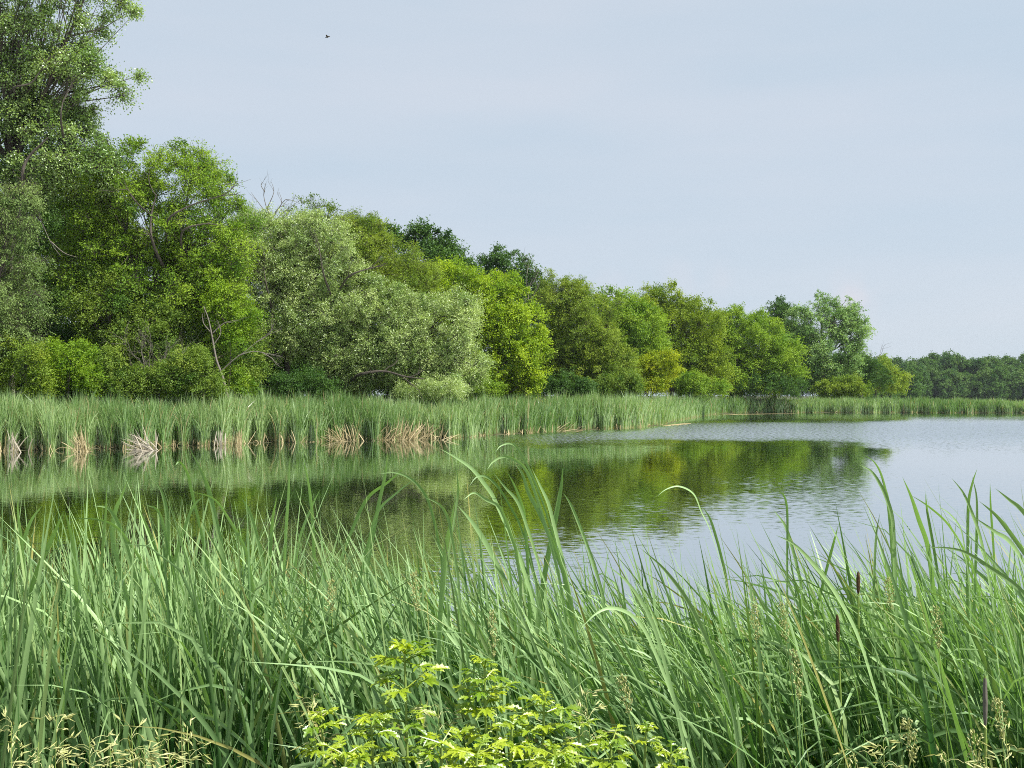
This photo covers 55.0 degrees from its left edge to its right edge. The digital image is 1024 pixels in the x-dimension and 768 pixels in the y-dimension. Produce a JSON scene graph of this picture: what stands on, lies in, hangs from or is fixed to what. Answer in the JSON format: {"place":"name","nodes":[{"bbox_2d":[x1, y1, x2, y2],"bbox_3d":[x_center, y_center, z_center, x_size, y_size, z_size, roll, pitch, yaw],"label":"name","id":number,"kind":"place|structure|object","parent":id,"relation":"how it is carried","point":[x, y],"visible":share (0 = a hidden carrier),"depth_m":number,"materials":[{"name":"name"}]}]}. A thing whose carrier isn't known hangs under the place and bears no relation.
{"place":"outdoors","nodes":[
{"label":"outdoors","id":0,"kind":"place"},
{"bbox_2d":[0,707,41,767],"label":"seed grass","id":1,"kind":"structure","parent":0,"point":[11,739],"depth_m":2.01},
{"bbox_2d":[31,713,84,767],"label":"seed grass","id":2,"kind":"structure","parent":0,"point":[64,717],"depth_m":1.99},
{"bbox_2d":[56,730,122,767],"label":"seed grass","id":3,"kind":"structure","parent":0,"point":[65,750],"depth_m":1.89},
{"bbox_2d":[100,714,161,767],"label":"seed grass","id":4,"kind":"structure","parent":0,"point":[113,745],"depth_m":1.94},
{"bbox_2d":[105,318,205,391],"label":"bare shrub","id":5,"kind":"object","parent":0,"point":[144,363],"visible":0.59,"depth_m":54.84,"materials":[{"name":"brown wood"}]},
{"bbox_2d":[144,730,200,767],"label":"seed grass","id":6,"kind":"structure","parent":0,"point":[193,758],"depth_m":1.90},
{"bbox_2d":[159,718,212,767],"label":"seed grass","id":7,"kind":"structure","parent":0,"point":[187,740],"depth_m":1.94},
{"bbox_2d":[412,701,468,766],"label":"leafy plant","id":8,"kind":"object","parent":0,"point":[425,712],"depth_m":1.99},
{"bbox_2d":[3,679,1015,767],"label":"undergrowth grass","id":9,"kind":"structure","parent":0,"point":[832,765],"depth_m":2.85,"materials":[{"name":"green plant"}]},
{"bbox_2d":[0,402,1023,633],"bbox_3d":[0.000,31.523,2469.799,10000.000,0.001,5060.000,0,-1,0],"label":"lake water","id":10,"kind":"structure","parent":0,"point":[741,471],"depth_m":26.65,"materials":[{"name":"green liquid"}]},
{"bbox_2d":[379,417,465,439],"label":"dead reed clump","id":11,"kind":"object","parent":10,"relation":"in","point":[413,435],"visible":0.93,"depth_m":57.41,"materials":[{"name":"plant"}]},
{"bbox_2d":[0,0,1023,395],"label":"sky","id":12,"kind":"structure","parent":0,"point":[752,152],"materials":[{"name":"blue"}]},
{"bbox_2d":[2,396,1022,450],"bbox_3d":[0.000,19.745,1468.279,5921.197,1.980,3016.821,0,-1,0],"label":"ground","id":13,"kind":"structure","parent":0,"point":[96,447],"depth_m":96.03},
{"bbox_2d":[0,329,59,400],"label":"shrub","id":14,"kind":"object","parent":13,"relation":"on","point":[12,357],"visible":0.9,"depth_m":51.10,"materials":[{"name":"green plant"}]},
{"bbox_2d":[0,176,60,383],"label":"drooping tree","id":15,"kind":"object","parent":13,"relation":"on","point":[12,297],"visible":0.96,"depth_m":51.64,"materials":[{"name":"green plant"}]},
{"bbox_2d":[6,496,79,767],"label":"reed plant","id":16,"kind":"object","parent":13,"relation":"on","point":[48,546],"visible":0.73,"depth_m":3.28,"materials":[{"name":"green plant"}]},
{"bbox_2d":[1,303,92,397],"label":"shrub","id":17,"kind":"object","parent":13,"relation":"on","point":[48,329],"visible":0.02,"depth_m":62.42,"materials":[{"name":"green plant"}]},
{"bbox_2d":[18,334,110,404],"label":"shrub","id":18,"kind":"object","parent":13,"relation":"on","point":[58,362],"visible":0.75,"depth_m":52.63,"materials":[{"name":"green plant"}]},
{"bbox_2d":[15,323,122,401],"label":"shrub","id":19,"kind":"object","parent":13,"relation":"on","point":[66,339],"visible":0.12,"depth_m":59.40,"materials":[{"name":"green plant"}]},
{"bbox_2d":[0,137,146,407],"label":"leafy tree","id":20,"kind":"object","parent":13,"relation":"on","point":[58,221],"visible":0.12,"depth_m":65.01,"materials":[{"name":"green plant"}]},
{"bbox_2d":[0,0,152,278],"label":"cottonwood tree","id":21,"kind":"object","parent":13,"relation":"on","point":[26,116],"visible":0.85,"depth_m":56.90,"materials":[{"name":"green plant"}]},
{"bbox_2d":[71,339,161,405],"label":"shrub","id":22,"kind":"object","parent":13,"relation":"on","point":[130,386],"visible":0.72,"depth_m":53.59,"materials":[{"name":"green plant"}]},
{"bbox_2d":[46,256,200,393],"bbox_3d":[-22.775,-2.239,58.329,8.633,10.866,6.279,0,-1,0],"label":"leafy tree","id":23,"kind":"object","parent":13,"relation":"on","point":[118,328],"visible":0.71,"depth_m":57.08,"materials":[{"name":"green plant"}]},
{"bbox_2d":[76,490,176,767],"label":"reed plant","id":24,"kind":"object","parent":13,"relation":"on","point":[119,528],"visible":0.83,"depth_m":3.23,"materials":[{"name":"green plant"}]},
{"bbox_2d":[122,425,158,450],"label":"dead reed clump","id":25,"kind":"object","parent":13,"relation":"on","point":[146,446],"visible":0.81,"depth_m":46.34,"materials":[{"name":"beige plant"}]},
{"bbox_2d":[110,479,183,765],"bbox_3d":[-1.223,1.205,3.331,0.208,1.789,0.359,0,-1,0],"label":"reed plant","id":26,"kind":"object","parent":13,"relation":"on","point":[166,529],"visible":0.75,"depth_m":3.38,"materials":[{"name":"green plant"}]},
{"bbox_2d":[34,128,271,399],"bbox_3d":[-21.930,-6.301,59.962,14.550,19.018,8.681,0,-1,8],"label":"broad tree","id":27,"kind":"object","parent":13,"relation":"on","point":[119,242],"visible":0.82,"depth_m":58.51,"materials":[{"name":"green plant"}]},
{"bbox_2d":[135,338,232,404],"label":"shrub","id":28,"kind":"object","parent":13,"relation":"on","point":[196,357],"visible":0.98,"depth_m":54.05,"materials":[{"name":"green plant"}]},
{"bbox_2d":[147,267,278,395],"bbox_3d":[-18.927,-2.743,62.067,8.967,11.962,7.160,0,-1,0],"label":"leafy tree","id":29,"kind":"object","parent":13,"relation":"on","point":[255,373],"visible":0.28,"depth_m":61.05,"materials":[{"name":"green plant"}]},
{"bbox_2d":[164,452,267,766],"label":"reed plant","id":30,"kind":"object","parent":13,"relation":"on","point":[209,495],"visible":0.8,"depth_m":3.42,"materials":[{"name":"green plant"}]},
{"bbox_2d":[193,362,266,401],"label":"shrub","id":31,"kind":"object","parent":13,"relation":"on","point":[238,382],"visible":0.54,"depth_m":58.74,"materials":[{"name":"green plant"}]},
{"bbox_2d":[193,270,271,385],"bbox_3d":[-16.555,-1.803,58.441,4.706,9.977,2.900,0,-1,-14],"label":"sapling tree","id":32,"kind":"object","parent":13,"relation":"on","point":[232,328],"visible":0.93,"depth_m":58.25,"materials":[{"name":"green plant"}]},
{"bbox_2d":[202,305,283,397],"bbox_3d":[-15.469,-1.829,56.573,4.695,5.613,0.916,0,-1,0],"label":"leaning dead tree","id":33,"kind":"object","parent":13,"relation":"on","point":[213,343],"visible":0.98,"depth_m":56.51,"materials":[{"name":"grey wood"}]},
{"bbox_2d":[243,347,327,397],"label":"shrub","id":34,"kind":"object","parent":13,"relation":"on","point":[294,366],"visible":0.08,"depth_m":70.38,"materials":[{"name":"green plant"}]},
{"bbox_2d":[195,200,386,403],"bbox_3d":[-14.638,-4.525,65.640,13.481,15.615,8.328,0,-1,0],"label":"willow tree","id":35,"kind":"object","parent":13,"relation":"on","point":[289,272],"visible":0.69,"depth_m":64.55,"materials":[{"name":"green plant"}]},
{"bbox_2d":[267,455,319,759],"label":"reed plant","id":36,"kind":"object","parent":13,"relation":"on","point":[286,529],"visible":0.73,"depth_m":3.60,"materials":[{"name":"green plant"}]},
{"bbox_2d":[253,361,344,400],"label":"shrub","id":37,"kind":"object","parent":13,"relation":"on","point":[294,382],"visible":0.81,"depth_m":61.55,"materials":[{"name":"green plant"}]},
{"bbox_2d":[289,693,345,766],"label":"leafy plant","id":38,"kind":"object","parent":13,"relation":"on","point":[312,707],"depth_m":2.09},
{"bbox_2d":[295,707,349,767],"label":"leafy weed","id":39,"kind":"object","parent":13,"relation":"on","point":[315,717],"visible":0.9,"depth_m":1.99,"materials":[{"name":"green plant"}]},
{"bbox_2d":[278,192,377,249],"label":"sparse tree","id":40,"kind":"object","parent":13,"relation":"on","point":[332,208],"visible":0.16,"depth_m":75.59,"materials":[{"name":"green plant"}]},
{"bbox_2d":[316,735,376,767],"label":"leafy weed","id":41,"kind":"object","parent":13,"relation":"on","point":[363,755],"visible":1,"depth_m":1.84,"materials":[{"name":"green plant"}]},
{"bbox_2d":[338,713,403,767],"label":"leafy weed","id":42,"kind":"object","parent":13,"relation":"on","point":[388,732],"visible":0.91,"depth_m":1.94,"materials":[{"name":"green plant"}]},
{"bbox_2d":[296,206,454,395],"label":"willow tree","id":43,"kind":"object","parent":13,"relation":"on","point":[371,249],"visible":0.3,"depth_m":72.92,"materials":[{"name":"green plant"}]},
{"bbox_2d":[272,268,496,402],"bbox_3d":[-8.307,-2.197,64.962,15.044,11.148,8.134,0,-1,0],"label":"leaning willow","id":44,"kind":"object","parent":13,"relation":"on","point":[355,366],"visible":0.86,"depth_m":64.79,"materials":[{"name":"green plant"}]},
{"bbox_2d":[328,453,443,763],"bbox_3d":[-0.501,1.213,3.633,0.466,1.940,0.232,0,-1,11],"label":"reed plant","id":45,"kind":"object","parent":13,"relation":"on","point":[375,519],"visible":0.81,"depth_m":3.66,"materials":[{"name":"green plant"}]},
{"bbox_2d":[361,638,449,767],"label":"leafy weed","id":46,"kind":"object","parent":13,"relation":"on","point":[430,679],"visible":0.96,"depth_m":2.04,"materials":[{"name":"green plant"}]},
{"bbox_2d":[356,215,488,334],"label":"maple tree","id":47,"kind":"object","parent":13,"relation":"on","point":[440,247],"visible":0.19,"depth_m":111.25,"materials":[{"name":"green plant"}]},
{"bbox_2d":[391,370,471,405],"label":"shrub","id":48,"kind":"object","parent":13,"relation":"on","point":[427,390],"visible":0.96,"depth_m":62.76,"materials":[{"name":"green plant"}]},
{"bbox_2d":[404,725,484,767],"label":"leafy weed","id":49,"kind":"object","parent":13,"relation":"on","point":[425,752],"visible":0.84,"depth_m":1.84,"materials":[{"name":"green plant"}]},
{"bbox_2d":[427,462,521,761],"bbox_3d":[-0.122,1.158,3.177,0.310,1.839,0.262,0,-1,0],"label":"reed plant","id":50,"kind":"object","parent":13,"relation":"on","point":[449,535],"visible":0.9,"depth_m":3.23,"materials":[{"name":"green plant"}]},
{"bbox_2d":[439,733,509,767],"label":"leafy weed","id":51,"kind":"object","parent":13,"relation":"on","point":[470,755],"visible":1,"depth_m":1.79,"materials":[{"name":"green plant"}]},
{"bbox_2d":[401,254,557,402],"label":"box elder tree","id":52,"kind":"object","parent":13,"relation":"on","point":[503,329],"visible":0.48,"depth_m":82.75,"materials":[{"name":"green plant"}]},
{"bbox_2d":[457,366,509,401],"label":"shrub","id":53,"kind":"object","parent":13,"relation":"on","point":[492,391],"visible":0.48,"depth_m":73.59,"materials":[{"name":"green plant"}]},
{"bbox_2d":[452,655,524,767],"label":"leafy weed","id":54,"kind":"object","parent":13,"relation":"on","point":[469,707],"visible":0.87,"depth_m":1.99,"materials":[{"name":"green plant"}]},
{"bbox_2d":[441,449,553,746],"bbox_3d":[-0.029,1.197,3.570,0.451,1.930,0.158,0,-1,-35],"label":"reed plant","id":55,"kind":"object","parent":13,"relation":"on","point":[530,597],"visible":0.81,"depth_m":3.64,"materials":[{"name":"green plant"}]},
{"bbox_2d":[465,241,553,306],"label":"ash tree","id":56,"kind":"object","parent":13,"relation":"on","point":[500,260],"visible":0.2,"depth_m":120.94,"materials":[{"name":"green plant"}]},
{"bbox_2d":[0,382,1023,450],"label":"reeds","id":57,"kind":"object","parent":13,"relation":"on","point":[46,422],"visible":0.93,"depth_m":57.58,"materials":[{"name":"green plant"}]},
{"bbox_2d":[0,463,1023,767],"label":"reeds","id":58,"kind":"object","parent":13,"relation":"on","point":[52,635],"visible":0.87,"depth_m":3.25,"materials":[{"name":"green plant"}]},
{"bbox_2d":[0,409,1023,450],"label":"dead reed litter","id":59,"kind":"object","parent":13,"relation":"on","point":[174,443],"visible":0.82,"depth_m":54.28,"materials":[{"name":"plant"}]},
{"bbox_2d":[480,712,545,767],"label":"leafy weed","id":60,"kind":"object","parent":13,"relation":"on","point":[515,748],"visible":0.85,"depth_m":1.89,"materials":[{"name":"green plant"}]},
{"bbox_2d":[458,468,606,754],"bbox_3d":[0.082,1.217,3.411,0.281,1.847,0.491,-1,-1,41],"label":"reed plant","id":61,"kind":"object","parent":13,"relation":"on","point":[497,564],"visible":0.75,"depth_m":3.49,"materials":[{"name":"green plant"}]},
{"bbox_2d":[488,443,580,765],"bbox_3d":[0.075,1.160,3.360,0.418,1.918,0.115,0,-1,-35],"label":"reed plant","id":62,"kind":"object","parent":13,"relation":"on","point":[555,552],"visible":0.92,"depth_m":3.38,"materials":[{"name":"green plant"}]},
{"bbox_2d":[512,688,581,767],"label":"leafy weed","id":63,"kind":"object","parent":13,"relation":"on","point":[544,727],"visible":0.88,"depth_m":1.94,"materials":[{"name":"green plant"}]},
{"bbox_2d":[524,739,589,767],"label":"leafy weed","id":64,"kind":"object","parent":13,"relation":"on","point":[553,755],"visible":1,"depth_m":1.80,"materials":[{"name":"green plant"}]},
{"bbox_2d":[535,366,599,398],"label":"shrub","id":65,"kind":"object","parent":13,"relation":"on","point":[579,384],"visible":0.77,"depth_m":87.24,"materials":[{"name":"green plant"}]},
{"bbox_2d":[561,716,603,767],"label":"leafy weed","id":66,"kind":"object","parent":13,"relation":"on","point":[591,747],"visible":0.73,"depth_m":2.04,"materials":[{"name":"green plant"}]},
{"bbox_2d":[522,267,653,402],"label":"olive tree","id":67,"kind":"object","parent":13,"relation":"on","point":[576,326],"visible":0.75,"depth_m":100.49,"materials":[{"name":"green plant"}]},
{"bbox_2d":[574,724,633,767],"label":"leafy weed","id":68,"kind":"object","parent":13,"relation":"on","point":[621,763],"visible":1,"depth_m":1.88,"materials":[{"name":"green plant"}]},
{"bbox_2d":[583,363,647,398],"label":"shrub","id":69,"kind":"object","parent":13,"relation":"on","point":[630,383],"visible":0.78,"depth_m":95.70,"materials":[{"name":"green plant"}]},
{"bbox_2d":[579,283,674,394],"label":"green tree","id":70,"kind":"object","parent":13,"relation":"on","point":[635,315],"visible":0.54,"depth_m":122.38,"materials":[{"name":"green plant"}]},
{"bbox_2d":[615,674,638,767],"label":"seed grass","id":71,"kind":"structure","parent":13,"relation":"on","point":[624,690],"depth_m":2.39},
{"bbox_2d":[632,720,663,767],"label":"leafy weed","id":72,"kind":"object","parent":13,"relation":"on","point":[644,729],"visible":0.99,"depth_m":1.99,"materials":[{"name":"green plant"}]},
{"bbox_2d":[632,346,686,399],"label":"golden tree","id":73,"kind":"object","parent":13,"relation":"on","point":[664,367],"visible":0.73,"depth_m":105.35,"materials":[{"name":"green plant"}]},
{"bbox_2d":[583,551,741,767],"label":"reed plant","id":74,"kind":"object","parent":13,"relation":"on","point":[667,679],"visible":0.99,"depth_m":2.76,"materials":[{"name":"green plant"}]},
{"bbox_2d":[651,740,689,767],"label":"leafy weed","id":75,"kind":"object","parent":13,"relation":"on","point":[671,754],"visible":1,"depth_m":1.94,"materials":[{"name":"green plant"}]},
{"bbox_2d":[622,278,741,400],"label":"grove tree","id":76,"kind":"object","parent":13,"relation":"on","point":[696,335],"visible":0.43,"depth_m":140.28,"materials":[{"name":"green plant"}]},
{"bbox_2d":[660,485,736,669],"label":"reed plant","id":77,"kind":"object","parent":13,"relation":"on","point":[721,557],"visible":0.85,"depth_m":3.73,"materials":[{"name":"green plant"}]},
{"bbox_2d":[670,367,733,403],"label":"shrub","id":78,"kind":"object","parent":13,"relation":"on","point":[702,385],"visible":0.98,"depth_m":121.32,"materials":[{"name":"green plant"}]},
{"bbox_2d":[691,301,811,400],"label":"grove tree","id":79,"kind":"object","parent":13,"relation":"on","point":[773,351],"visible":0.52,"depth_m":145.78,"materials":[{"name":"green plant"}]},
{"bbox_2d":[731,369,809,409],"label":"shrub","id":80,"kind":"object","parent":13,"relation":"on","point":[784,385],"visible":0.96,"depth_m":144.28,"materials":[{"name":"green plant"}]},
{"bbox_2d":[761,294,806,398],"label":"shade tree","id":81,"kind":"object","parent":13,"relation":"on","point":[780,306],"visible":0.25,"depth_m":174.95,"materials":[{"name":"green plant"}]},
{"bbox_2d":[789,648,809,767],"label":"seed grass","id":82,"kind":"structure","parent":13,"relation":"on","point":[798,681],"depth_m":2.59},
{"bbox_2d":[774,492,854,740],"bbox_3d":[1.124,1.302,3.719,0.281,1.805,0.390,0,-1,29],"label":"reed plant","id":83,"kind":"object","parent":13,"relation":"on","point":[786,525],"visible":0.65,"depth_m":3.76,"materials":[{"name":"green plant"}]},
{"bbox_2d":[778,289,877,398],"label":"cottonwood tree","id":84,"kind":"object","parent":13,"relation":"on","point":[844,328],"visible":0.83,"depth_m":158.24,"materials":[{"name":"green plant"}]},
{"bbox_2d":[776,535,891,767],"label":"reed plant","id":85,"kind":"object","parent":13,"relation":"on","point":[825,578],"visible":1,"depth_m":2.96,"materials":[{"name":"green plant"}]},
{"bbox_2d":[836,614,844,766],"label":"cattail","id":86,"kind":"object","parent":13,"relation":"on","point":[838,634],"visible":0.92,"depth_m":3.19},
{"bbox_2d":[809,372,873,398],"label":"shrub","id":87,"kind":"object","parent":13,"relation":"on","point":[847,387],"visible":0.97,"depth_m":154.29,"materials":[{"name":"green plant"}]},
{"bbox_2d":[856,571,859,767],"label":"cattail","id":88,"kind":"object","parent":13,"relation":"on","point":[858,582],"visible":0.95,"depth_m":3.29},
{"bbox_2d":[829,351,896,396],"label":"shrub","id":89,"kind":"object","parent":13,"relation":"on","point":[874,377],"visible":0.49,"depth_m":170.59,"materials":[{"name":"green plant"}]},
{"bbox_2d":[860,456,905,767],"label":"reed plant","id":90,"kind":"object","parent":13,"relation":"on","point":[892,532],"visible":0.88,"depth_m":3.35,"materials":[{"name":"green plant"}]},
{"bbox_2d":[854,352,914,397],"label":"olive tree","id":91,"kind":"object","parent":13,"relation":"on","point":[898,386],"visible":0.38,"depth_m":183.82,"materials":[{"name":"green plant"}]},
{"bbox_2d":[899,717,919,767],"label":"seed grass","id":92,"kind":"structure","parent":13,"relation":"on","point":[911,751],"depth_m":2.09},
{"bbox_2d":[898,366,926,398],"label":"tree","id":93,"kind":"object","parent":13,"relation":"on","point":[917,387],"visible":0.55,"depth_m":355.79,"materials":[{"name":"green plant"}]},
{"bbox_2d":[899,363,932,398],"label":"tree","id":94,"kind":"object","parent":13,"relation":"on","point":[918,369],"visible":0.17,"depth_m":444.48,"materials":[{"name":"green plant"}]},
{"bbox_2d":[930,605,948,767],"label":"seed grass","id":95,"kind":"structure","parent":13,"relation":"on","point":[938,643],"depth_m":2.89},
{"bbox_2d":[903,479,983,759],"bbox_3d":[1.482,1.218,3.378,0.402,1.804,0.139,1,-1,-43],"label":"reed plant","id":96,"kind":"object","parent":13,"relation":"on","point":[926,542],"visible":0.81,"depth_m":3.42,"materials":[{"name":"green plant"}]},
{"bbox_2d":[932,367,959,399],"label":"tree","id":97,"kind":"object","parent":13,"relation":"on","point":[943,388],"visible":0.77,"depth_m":445.41,"materials":[{"name":"green plant"}]},
{"bbox_2d":[940,352,977,372],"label":"tree","id":98,"kind":"object","parent":13,"relation":"on","point":[952,362],"visible":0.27,"depth_m":465.78,"materials":[{"name":"green plant"}]},
{"bbox_2d":[948,371,971,399],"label":"tree","id":99,"kind":"object","parent":13,"relation":"on","point":[960,390],"visible":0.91,"depth_m":444.57,"materials":[{"name":"green plant"}]},
{"bbox_2d":[952,372,984,399],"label":"tree","id":100,"kind":"object","parent":13,"relation":"on","point":[974,392],"visible":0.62,"depth_m":446.90,"materials":[{"name":"green plant"}]},
{"bbox_2d":[953,470,997,745],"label":"reed plant","id":101,"kind":"object","parent":13,"relation":"on","point":[969,509],"visible":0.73,"depth_m":3.47,"materials":[{"name":"green plant"}]},
{"bbox_2d":[931,488,1023,596],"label":"reed plant","id":102,"kind":"object","parent":13,"relation":"on","point":[1014,584],"visible":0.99,"depth_m":2.94,"materials":[{"name":"green plant"}]},
{"bbox_2d":[973,366,997,399],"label":"tree","id":103,"kind":"object","parent":13,"relation":"on","point":[984,381],"visible":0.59,"depth_m":445.08,"materials":[{"name":"green plant"}]},
{"bbox_2d":[983,676,987,766],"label":"cattail","id":104,"kind":"object","parent":13,"relation":"on","point":[985,703],"visible":0.98,"depth_m":2.29,"materials":[{"name":"brown plant"}]},
{"bbox_2d":[977,366,1013,400],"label":"tree","id":105,"kind":"object","parent":13,"relation":"on","point":[999,384],"visible":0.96,"depth_m":443.33,"materials":[{"name":"green plant"}]},
{"bbox_2d":[989,697,1007,767],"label":"seed grass","id":106,"kind":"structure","parent":13,"relation":"on","point":[998,702],"depth_m":2.19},
{"bbox_2d":[990,363,1023,400],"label":"tree","id":107,"kind":"object","parent":13,"relation":"on","point":[1015,382],"visible":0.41,"depth_m":446.81,"materials":[{"name":"green plant"}]},
{"bbox_2d":[565,685,615,756],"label":"leafy plant","id":108,"kind":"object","parent":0,"point":[586,709],"depth_m":2.10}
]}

